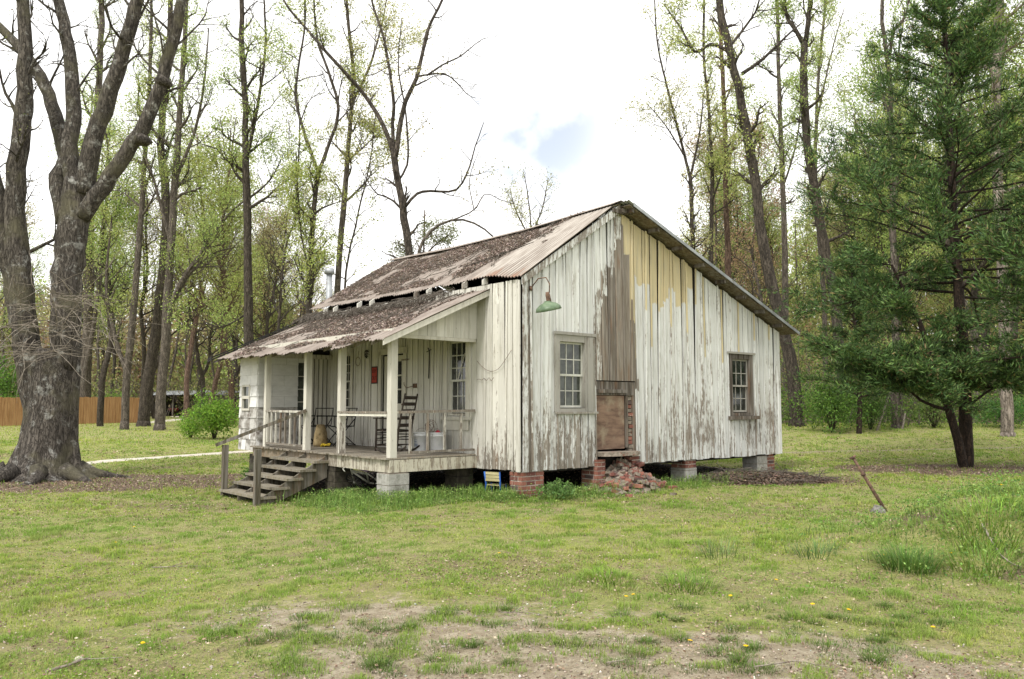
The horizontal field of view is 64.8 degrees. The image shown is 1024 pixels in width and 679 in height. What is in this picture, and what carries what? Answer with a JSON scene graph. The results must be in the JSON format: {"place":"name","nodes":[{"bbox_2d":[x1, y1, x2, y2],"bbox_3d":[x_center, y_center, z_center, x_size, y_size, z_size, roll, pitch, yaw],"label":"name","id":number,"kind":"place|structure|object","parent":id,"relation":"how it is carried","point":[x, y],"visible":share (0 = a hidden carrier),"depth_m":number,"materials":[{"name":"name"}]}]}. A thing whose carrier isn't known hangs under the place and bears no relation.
{"place":"outdoors","nodes":[
{"label":"outdoors","id":0,"kind":"place"},
{"bbox_2d":[0,416,1022,444],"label":"grass","id":1,"kind":"structure","parent":0,"point":[144,439],"depth_m":38.09,"materials":[{"name":"green plant"}]},
{"bbox_2d":[0,415,1023,678],"bbox_3d":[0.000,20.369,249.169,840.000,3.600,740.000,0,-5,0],"label":"ground","id":2,"kind":"structure","parent":0,"point":[374,611],"depth_m":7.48,"materials":[{"name":"green plant"}]},
{"bbox_2d":[0,342,18,411],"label":"shrub","id":3,"kind":"object","parent":2,"relation":"on","point":[8,386],"visible":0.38,"depth_m":56.06,"materials":[{"name":"green plant"}]},
{"bbox_2d":[0,223,52,396],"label":"woodland tree","id":4,"kind":"object","parent":2,"relation":"on","point":[36,274],"visible":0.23,"depth_m":75.59,"materials":[{"name":"green plant"}]},
{"bbox_2d":[0,397,138,425],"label":"board fence","id":5,"kind":"object","parent":2,"relation":"on","point":[112,408],"visible":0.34,"depth_m":54.62,"materials":[{"name":"orange wood"}]},
{"bbox_2d":[51,0,136,411],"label":"hardwood tree","id":6,"kind":"object","parent":2,"relation":"on","point":[99,53],"visible":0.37,"depth_m":63.39,"materials":[{"name":"brown plant"}]},
{"bbox_2d":[41,87,158,425],"bbox_3d":[-24.996,-5.136,49.940,8.685,21.728,6.795,-4,-6,39],"label":"woodland tree","id":7,"kind":"object","parent":2,"relation":"on","point":[102,378],"visible":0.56,"depth_m":50.15,"materials":[{"name":"green plant"}]},
{"bbox_2d":[81,216,147,396],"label":"woodland tree","id":8,"kind":"object","parent":2,"relation":"on","point":[113,355],"visible":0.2,"depth_m":71.03,"materials":[{"name":"green plant"}]},
{"bbox_2d":[79,92,156,396],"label":"woodland tree","id":9,"kind":"object","parent":2,"relation":"on","point":[86,368],"visible":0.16,"depth_m":60.40,"materials":[{"name":"green plant"}]},
{"bbox_2d":[0,0,237,486],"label":"oak tree","id":10,"kind":"object","parent":2,"relation":"on","point":[47,448],"visible":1,"depth_m":20.06,"materials":[{"name":"brown plant"}]},
{"bbox_2d":[2,367,239,417],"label":"undergrowth","id":11,"kind":"object","parent":2,"relation":"on","point":[133,390],"visible":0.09,"depth_m":71.05,"materials":[{"name":"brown plant"}]},
{"bbox_2d":[4,328,242,398],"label":"undergrowth","id":12,"kind":"object","parent":2,"relation":"on","point":[138,373],"visible":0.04,"depth_m":87.10,"materials":[{"name":"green plant"}]},
{"bbox_2d":[84,0,192,429],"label":"hardwood tree","id":13,"kind":"object","parent":2,"relation":"on","point":[125,398],"visible":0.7,"depth_m":46.52,"materials":[{"name":"green plant"}]},
{"bbox_2d":[109,148,196,397],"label":"woodland tree","id":14,"kind":"object","parent":2,"relation":"on","point":[141,314],"visible":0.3,"depth_m":64.18,"materials":[{"name":"green plant"}]},
{"bbox_2d":[122,156,202,418],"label":"woodland tree","id":15,"kind":"object","parent":2,"relation":"on","point":[152,404],"visible":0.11,"depth_m":66.33,"materials":[{"name":"green plant"}]},
{"bbox_2d":[135,0,204,426],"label":"hardwood tree","id":16,"kind":"object","parent":2,"relation":"on","point":[145,400],"visible":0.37,"depth_m":50.25,"materials":[{"name":"brown plant"}]},
{"bbox_2d":[144,195,238,417],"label":"woodland tree","id":17,"kind":"object","parent":2,"relation":"on","point":[199,366],"visible":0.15,"depth_m":65.33,"materials":[{"name":"green plant"}]},
{"bbox_2d":[150,390,239,415],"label":"open shed","id":18,"kind":"structure","parent":2,"relation":"on","point":[168,394],"depth_m":75.34,"materials":[{"name":"grey metal"}]},
{"bbox_2d":[109,0,282,430],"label":"hardwood tree","id":19,"kind":"object","parent":2,"relation":"on","point":[164,358],"visible":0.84,"depth_m":45.56,"materials":[{"name":"green plant"}]},
{"bbox_2d":[144,106,260,419],"bbox_3d":[-22.948,-5.648,61.408,9.049,24.603,8.896,-3,-6,36],"label":"woodland tree","id":20,"kind":"object","parent":2,"relation":"on","point":[188,363],"visible":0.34,"depth_m":60.65,"materials":[{"name":"green plant"}]},
{"bbox_2d":[175,387,239,439],"bbox_3d":[-13.583,3.383,36.751,3.429,2.425,3.220,4,-6,-42],"label":"shrub","id":21,"kind":"object","parent":2,"relation":"on","point":[216,414],"visible":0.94,"depth_m":36.33,"materials":[{"name":"green plant"}]},
{"bbox_2d":[172,231,243,404],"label":"woodland tree","id":22,"kind":"object","parent":2,"relation":"on","point":[208,363],"visible":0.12,"depth_m":71.83,"materials":[{"name":"green plant"}]},
{"bbox_2d":[141,95,275,422],"bbox_3d":[-20.904,-5.319,56.050,8.894,23.078,9.047,2,-5,-22],"label":"woodland tree","id":23,"kind":"object","parent":2,"relation":"on","point":[231,396],"visible":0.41,"depth_m":55.61,"materials":[{"name":"green plant"}]},
{"bbox_2d":[145,148,288,423],"bbox_3d":[-18.424,-3.608,51.168,8.028,18.777,7.892,4,-6,-39],"label":"woodland tree","id":24,"kind":"object","parent":2,"relation":"on","point":[223,275],"visible":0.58,"depth_m":51.96,"materials":[{"name":"green plant"}]},
{"bbox_2d":[157,0,330,385],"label":"hardwood tree","id":25,"kind":"object","parent":2,"relation":"on","point":[247,150],"visible":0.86,"depth_m":40.62,"materials":[{"name":"green plant"}]},
{"bbox_2d":[214,210,298,415],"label":"woodland tree","id":26,"kind":"object","parent":2,"relation":"on","point":[237,370],"visible":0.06,"depth_m":74.86,"materials":[{"name":"green plant"}]},
{"bbox_2d":[216,223,302,340],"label":"woodland tree","id":27,"kind":"object","parent":2,"relation":"on","point":[264,320],"visible":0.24,"depth_m":70.02,"materials":[{"name":"green plant"}]},
{"bbox_2d":[227,198,322,338],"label":"woodland tree","id":28,"kind":"object","parent":2,"relation":"on","point":[289,322],"visible":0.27,"depth_m":69.42,"materials":[{"name":"green plant"}]},
{"bbox_2d":[231,177,325,337],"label":"woodland tree","id":29,"kind":"object","parent":2,"relation":"on","point":[267,317],"visible":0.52,"depth_m":65.75,"materials":[{"name":"green plant"}]},
{"bbox_2d":[231,44,353,332],"bbox_3d":[-10.562,-4.956,40.476,5.986,20.254,4.332,-3,-5,29],"label":"hardwood tree","id":30,"kind":"object","parent":2,"relation":"on","point":[281,275],"visible":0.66,"depth_m":40.47,"materials":[{"name":"green plant"}]},
{"bbox_2d":[274,175,337,323],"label":"woodland tree","id":31,"kind":"object","parent":2,"relation":"on","point":[321,196],"visible":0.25,"depth_m":76.66,"materials":[{"name":"green plant"}]},
{"bbox_2d":[244,0,403,313],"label":"hardwood tree","id":32,"kind":"object","parent":2,"relation":"on","point":[298,210],"visible":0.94,"depth_m":36.64,"materials":[{"name":"green plant"}]},
{"bbox_2d":[295,94,393,304],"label":"hardwood tree","id":33,"kind":"object","parent":2,"relation":"on","point":[356,225],"visible":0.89,"depth_m":37.52,"materials":[{"name":"green plant"}]},
{"bbox_2d":[302,0,437,306],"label":"hardwood tree","id":34,"kind":"object","parent":2,"relation":"on","point":[349,147],"visible":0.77,"depth_m":38.64,"materials":[{"name":"green plant"}]},
{"bbox_2d":[278,0,508,261],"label":"hardwood tree","id":35,"kind":"object","parent":2,"relation":"on","point":[393,143],"visible":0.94,"depth_m":27.75,"materials":[{"name":"brown plant"}]},
{"bbox_2d":[375,208,464,262],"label":"tree","id":36,"kind":"object","parent":2,"relation":"on","point":[445,239],"visible":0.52,"depth_m":43.95,"materials":[{"name":"green plant"}]},
{"bbox_2d":[410,140,520,252],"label":"hardwood tree","id":37,"kind":"object","parent":2,"relation":"on","point":[436,227],"visible":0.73,"depth_m":26.37,"materials":[{"name":"brown plant"}]},
{"bbox_2d":[208,199,799,505],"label":"wooden cottage","id":38,"kind":"structure","parent":2,"relation":"on","point":[652,340],"depth_m":16.03,"materials":[{"name":"white wood"}]},
{"bbox_2d":[335,348,353,423],"bbox_3d":[-3.858,1.085,18.873,0.162,1.750,0.780,4,-6,-40],"label":"window","id":39,"kind":"structure","parent":38,"relation":"in","point":[349,379],"depth_m":18.73,"materials":[{"name":"paint"}]},
{"bbox_2d":[233,290,476,356],"bbox_3d":[-3.729,-0.245,17.032,2.404,1.141,6.792,4,-6,-40],"label":"porch roof","id":40,"kind":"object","parent":38,"relation":"on","point":[333,329],"visible":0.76,"depth_m":16.31,"materials":[{"name":"metal"}]},
{"bbox_2d":[291,287,454,324],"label":"dead vines","id":41,"kind":"object","parent":38,"relation":"attached to","point":[339,313],"visible":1,"depth_m":17.60,"materials":[{"name":"brown plant"}]},
{"bbox_2d":[377,347,408,447],"bbox_3d":[-2.517,1.241,17.281,0.120,2.120,1.240,4,-6,-40],"label":"door","id":42,"kind":"structure","parent":38,"relation":"in","point":[402,359],"depth_m":17.26,"materials":[{"name":"white wood"}]},
{"bbox_2d":[373,393,419,452],"bbox_3d":[-2.204,1.608,15.476,0.710,1.141,0.610,-2,-5,21],"label":"rocking chair","id":43,"kind":"object","parent":38,"relation":"on","point":[404,403],"visible":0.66,"depth_m":15.31,"materials":[{"name":"brown wood"}]},
{"bbox_2d":[243,211,584,355],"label":"leaves","id":44,"kind":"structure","parent":38,"relation":"attached to","point":[499,241],"depth_m":18.47,"materials":[{"name":"brown plant"}]},
{"bbox_2d":[441,337,470,429],"bbox_3d":[-1.043,0.827,15.588,0.162,1.830,0.910,4,-6,-40],"label":"window","id":45,"kind":"structure","parent":38,"relation":"in","point":[459,393],"depth_m":15.66,"materials":[{"name":"paint"}]},
{"bbox_2d":[554,331,598,413],"bbox_3d":[1.163,0.626,15.037,1.120,1.510,0.155,4,-6,-40],"label":"window","id":46,"kind":"structure","parent":38,"relation":"in","point":[574,352],"depth_m":15.07,"materials":[{"name":"grey wood"}]},
{"bbox_2d":[727,351,759,419],"bbox_3d":[5.258,1.061,18.488,1.140,1.535,0.190,4,-6,-40],"label":"window","id":47,"kind":"structure","parent":38,"relation":"in","point":[740,363],"depth_m":18.56,"materials":[{"name":"grey wood"}]},
{"bbox_2d":[0,195,1022,404],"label":"distant woods","id":48,"kind":"object","parent":2,"relation":"on","point":[137,338],"visible":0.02,"depth_m":90.12,"materials":[{"name":"green plant"}]},
{"bbox_2d":[0,219,1022,396],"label":"distant stems","id":49,"kind":"object","parent":2,"relation":"on","point":[236,366],"visible":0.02,"depth_m":80.69,"materials":[{"name":"brown plant"}]},
{"bbox_2d":[0,435,1023,678],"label":"fallen leaves","id":50,"kind":"object","parent":2,"relation":"on","point":[495,651],"visible":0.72,"depth_m":8.36,"materials":[{"name":"plant"}]},
{"bbox_2d":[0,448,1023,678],"bbox_3d":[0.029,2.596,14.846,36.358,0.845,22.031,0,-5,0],"label":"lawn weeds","id":51,"kind":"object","parent":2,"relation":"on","point":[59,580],"visible":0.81,"depth_m":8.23,"materials":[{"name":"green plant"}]},
{"bbox_2d":[1,545,1023,678],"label":"weeds","id":52,"kind":"object","parent":2,"relation":"on","point":[624,667],"visible":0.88,"depth_m":5.36,"materials":[{"name":"green plant"}]},
{"bbox_2d":[2,329,1023,425],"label":"bare thicket","id":53,"kind":"object","parent":2,"relation":"on","point":[808,367],"visible":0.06,"depth_m":41.03,"materials":[{"name":"plant"}]},
{"bbox_2d":[273,468,761,515],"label":"tall grass","id":54,"kind":"structure","parent":2,"relation":"on","point":[470,493],"depth_m":13.87,"materials":[{"name":"green plant"}]},
{"bbox_2d":[493,162,559,229],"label":"hardwood tree","id":55,"kind":"object","parent":2,"relation":"on","point":[516,215],"visible":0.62,"depth_m":50.69,"materials":[{"name":"green plant"}]},
{"bbox_2d":[530,477,578,498],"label":"leafy weed","id":56,"kind":"object","parent":2,"relation":"on","point":[559,489],"visible":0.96,"depth_m":13.77,"materials":[{"name":"green plant"}]},
{"bbox_2d":[195,597,964,677],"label":"grass tufts","id":57,"kind":"object","parent":2,"relation":"on","point":[376,660],"visible":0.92,"depth_m":5.52,"materials":[{"name":"green plant"}]},
{"bbox_2d":[570,565,643,586],"bbox_3d":[0.879,2.183,7.475,0.745,0.105,0.774,0,-5,0],"label":"grass clump","id":58,"kind":"object","parent":2,"relation":"on","point":[601,572],"visible":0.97,"depth_m":7.53,"materials":[{"name":"green plant"}]},
{"bbox_2d":[576,456,666,493],"bbox_3d":[2.434,2.581,15.316,2.700,0.682,1.500,4,-6,-40],"label":"rubble mound","id":59,"kind":"object","parent":2,"relation":"on","point":[610,478],"visible":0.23,"depth_m":15.24,"materials":[{"name":"brown brick"}]},
{"bbox_2d":[283,469,1023,595],"bbox_3d":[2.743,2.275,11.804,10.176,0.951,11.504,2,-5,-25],"label":"tall grass","id":60,"kind":"structure","parent":2,"relation":"on","point":[909,515],"depth_m":8.92,"materials":[{"name":"green plant"}]},
{"bbox_2d":[615,0,727,255],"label":"hardwood tree","id":61,"kind":"object","parent":2,"relation":"on","point":[670,110],"visible":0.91,"depth_m":40.77,"materials":[{"name":"green plant"}]},
{"bbox_2d":[646,568,726,594],"bbox_3d":[1.560,2.149,7.200,0.816,0.130,0.859,0,-5,0],"label":"grass clump","id":62,"kind":"object","parent":2,"relation":"on","point":[682,577],"visible":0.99,"depth_m":7.23,"materials":[{"name":"green plant"}]},
{"bbox_2d":[681,0,749,263],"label":"hardwood tree","id":63,"kind":"object","parent":2,"relation":"on","point":[713,160],"visible":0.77,"depth_m":42.77,"materials":[{"name":"green plant"}]},
{"bbox_2d":[676,123,769,290],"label":"woodland tree","id":64,"kind":"object","parent":2,"relation":"on","point":[716,243],"visible":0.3,"depth_m":62.24,"materials":[{"name":"green plant"}]},
{"bbox_2d":[699,1,752,277],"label":"hardwood tree","id":65,"kind":"object","parent":2,"relation":"on","point":[727,238],"visible":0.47,"depth_m":44.87,"materials":[{"name":"green plant"}]},
{"bbox_2d":[689,82,778,287],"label":"woodland tree","id":66,"kind":"object","parent":2,"relation":"on","point":[736,218],"visible":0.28,"depth_m":63.16,"materials":[{"name":"green plant"}]},
{"bbox_2d":[650,0,821,426],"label":"hardwood tree","id":67,"kind":"object","parent":2,"relation":"on","point":[746,129],"visible":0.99,"depth_m":34.65,"materials":[{"name":"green plant"}]},
{"bbox_2d":[682,112,790,297],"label":"woodland tree","id":68,"kind":"object","parent":2,"relation":"on","point":[722,227],"visible":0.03,"depth_m":70.44,"materials":[{"name":"green plant"}]},
{"bbox_2d":[681,471,837,485],"bbox_3d":[5.230,2.964,17.407,3.569,0.265,2.271,0,-5,0],"label":"brush heap","id":69,"kind":"object","parent":2,"relation":"on","point":[746,480],"visible":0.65,"depth_m":16.83,"materials":[{"name":"brown plant"}]},
{"bbox_2d":[713,108,819,307],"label":"woodland tree","id":70,"kind":"object","parent":2,"relation":"on","point":[753,269],"visible":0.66,"depth_m":54.60,"materials":[{"name":"green plant"}]},
{"bbox_2d":[691,462,843,483],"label":"brush twigs","id":71,"kind":"object","parent":2,"relation":"on","point":[772,470],"visible":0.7,"depth_m":17.15,"materials":[{"name":"brown plant"}]},
{"bbox_2d":[723,166,820,309],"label":"woodland tree","id":72,"kind":"object","parent":2,"relation":"on","point":[769,224],"visible":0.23,"depth_m":67.66,"materials":[{"name":"green plant"}]},
{"bbox_2d":[740,201,818,317],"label":"woodland tree","id":73,"kind":"object","parent":2,"relation":"on","point":[780,263],"visible":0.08,"depth_m":72.23,"materials":[{"name":"green plant"}]},
{"bbox_2d":[744,3,844,419],"bbox_3d":[15.050,-8.531,43.157,5.058,26.308,3.806,0,-5,0],"label":"hardwood tree","id":74,"kind":"object","parent":2,"relation":"on","point":[781,144],"visible":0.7,"depth_m":42.91,"materials":[{"name":"brown plant"}]},
{"bbox_2d":[787,206,833,381],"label":"woodland tree","id":75,"kind":"object","parent":2,"relation":"on","point":[800,240],"visible":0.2,"depth_m":87.42,"materials":[{"name":"green plant"}]},
{"bbox_2d":[747,0,878,421],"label":"hardwood tree","id":76,"kind":"object","parent":2,"relation":"on","point":[805,107],"visible":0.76,"depth_m":37.88,"materials":[{"name":"brown plant"}]},
{"bbox_2d":[776,532,849,559],"bbox_3d":[3.096,2.117,8.292,0.874,0.232,0.791,0,-5,0],"label":"grass clump","id":77,"kind":"object","parent":2,"relation":"on","point":[815,549],"visible":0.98,"depth_m":8.34,"materials":[{"name":"green plant"}]},
{"bbox_2d":[790,170,846,382],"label":"woodland tree","id":78,"kind":"object","parent":2,"relation":"on","point":[814,235],"visible":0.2,"depth_m":74.16,"materials":[{"name":"green plant"}]},
{"bbox_2d":[785,370,879,433],"bbox_3d":[12.291,2.420,31.249,3.255,2.458,3.299,0,-5,0],"label":"shrub","id":79,"kind":"object","parent":2,"relation":"on","point":[830,403],"visible":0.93,"depth_m":31.08,"materials":[{"name":"green plant"}]},
{"bbox_2d":[788,0,878,416],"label":"hardwood tree","id":80,"kind":"object","parent":2,"relation":"on","point":[822,282],"visible":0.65,"depth_m":46.20,"materials":[{"name":"grey plant"}]},
{"bbox_2d":[778,121,888,388],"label":"woodland tree","id":81,"kind":"object","parent":2,"relation":"on","point":[838,230],"visible":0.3,"depth_m":60.49,"materials":[{"name":"green plant"}]},
{"bbox_2d":[778,122,889,310],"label":"woodland tree","id":82,"kind":"object","parent":2,"relation":"on","point":[802,253],"visible":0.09,"depth_m":62.90,"materials":[{"name":"green plant"}]},
{"bbox_2d":[787,239,911,433],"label":"cedar tree","id":83,"kind":"object","parent":2,"relation":"on","point":[857,314],"visible":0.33,"depth_m":31.18,"materials":[{"name":"green plant"}]},
{"bbox_2d":[804,83,898,336],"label":"woodland tree","id":84,"kind":"object","parent":2,"relation":"on","point":[841,244],"visible":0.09,"depth_m":61.16,"materials":[{"name":"green plant"}]},
{"bbox_2d":[838,389,905,429],"bbox_3d":[14.177,2.590,32.155,2.618,2.090,2.628,2,-5,-27],"label":"shrub","id":85,"kind":"object","parent":2,"relation":"on","point":[873,414],"visible":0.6,"depth_m":31.93,"materials":[{"name":"green plant"}]},
{"bbox_2d":[840,0,923,428],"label":"hardwood tree","id":86,"kind":"object","parent":2,"relation":"on","point":[893,259],"visible":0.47,"depth_m":33.91,"materials":[{"name":"green plant"}]},
{"bbox_2d":[827,94,942,425],"bbox_3d":[16.182,-3.234,34.549,4.653,14.601,3.415,0,-5,0],"label":"hardwood tree","id":87,"kind":"object","parent":2,"relation":"on","point":[911,261],"visible":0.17,"depth_m":34.27,"materials":[{"name":"green plant"}]},
{"bbox_2d":[747,279,1023,413],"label":"undergrowth","id":88,"kind":"object","parent":2,"relation":"on","point":[809,328],"visible":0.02,"depth_m":60.03,"materials":[{"name":"green plant"}]},
{"bbox_2d":[759,0,1023,467],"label":"cedar tree","id":89,"kind":"object","parent":2,"relation":"on","point":[877,368],"visible":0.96,"depth_m":20.49,"materials":[{"name":"green plant"}]},
{"bbox_2d":[836,0,949,414],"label":"woodland tree","id":90,"kind":"object","parent":2,"relation":"on","point":[877,236],"visible":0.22,"depth_m":53.78,"materials":[{"name":"green plant"}]},
{"bbox_2d":[820,21,977,283],"bbox_3d":[26.230,-8.096,53.767,10.269,27.339,8.034,-4,-6,41],"label":"woodland tree","id":91,"kind":"object","parent":2,"relation":"on","point":[856,110],"visible":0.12,"depth_m":54.67,"materials":[{"name":"green plant"}]},
{"bbox_2d":[780,315,1023,422],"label":"undergrowth","id":92,"kind":"object","parent":2,"relation":"on","point":[800,358],"visible":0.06,"depth_m":40.18,"materials":[{"name":"green plant"}]},
{"bbox_2d":[781,381,1023,426],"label":"undergrowth","id":93,"kind":"object","parent":2,"relation":"on","point":[915,414],"visible":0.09,"depth_m":34.85,"materials":[{"name":"green plant"}]},
{"bbox_2d":[853,536,965,575],"bbox_3d":[3.845,2.098,7.795,1.119,0.272,1.140,1,-5,-13],"label":"grass clump","id":94,"kind":"object","parent":2,"relation":"on","point":[903,558],"visible":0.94,"depth_m":7.80,"materials":[{"name":"green plant"}]},
{"bbox_2d":[905,394,957,428],"bbox_3d":[17.137,2.652,32.853,2.192,2.008,2.452,0,-5,0],"label":"shrub","id":95,"kind":"object","parent":2,"relation":"on","point":[933,421],"visible":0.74,"depth_m":32.79,"materials":[{"name":"green plant"}]},
{"bbox_2d":[862,2,1023,418],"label":"woodland tree","id":96,"kind":"object","parent":2,"relation":"on","point":[960,226],"visible":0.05,"depth_m":45.72,"materials":[{"name":"green plant"}]},
{"bbox_2d":[900,145,1023,378],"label":"cedar tree","id":97,"kind":"object","parent":2,"relation":"on","point":[1001,236],"visible":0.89,"depth_m":18.53,"materials":[{"name":"green plant"}]},
{"bbox_2d":[902,0,1023,436],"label":"tree","id":98,"kind":"object","parent":2,"relation":"on","point":[1007,416],"visible":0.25,"depth_m":30.58,"materials":[{"name":"green plant"}]},
{"bbox_2d":[908,530,1023,579],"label":"grass clump","id":99,"kind":"object","parent":2,"relation":"on","point":[985,559],"visible":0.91,"depth_m":7.76,"materials":[{"name":"green plant"}]},
{"bbox_2d":[911,490,1023,550],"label":"grass clump","id":100,"kind":"object","parent":2,"relation":"on","point":[986,521],"visible":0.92,"depth_m":8.33,"materials":[{"name":"green plant"}]},
{"bbox_2d":[915,0,1023,395],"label":"woodland tree","id":101,"kind":"object","parent":2,"relation":"on","point":[984,193],"visible":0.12,"depth_m":42.69,"materials":[{"name":"green plant"}]},
{"bbox_2d":[917,5,1023,415],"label":"woodland tree","id":102,"kind":"object","parent":2,"relation":"on","point":[975,291],"visible":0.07,"depth_m":46.98,"materials":[{"name":"green plant"}]},
{"bbox_2d":[973,394,1023,427],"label":"shrub","id":103,"kind":"object","parent":2,"relation":"on","point":[1017,408],"visible":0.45,"depth_m":32.78,"materials":[{"name":"green plant"}]},
{"bbox_2d":[0,0,1023,375],"label":"sky","id":104,"kind":"structure","parent":0,"point":[556,75],"materials":[{"name":"white"}]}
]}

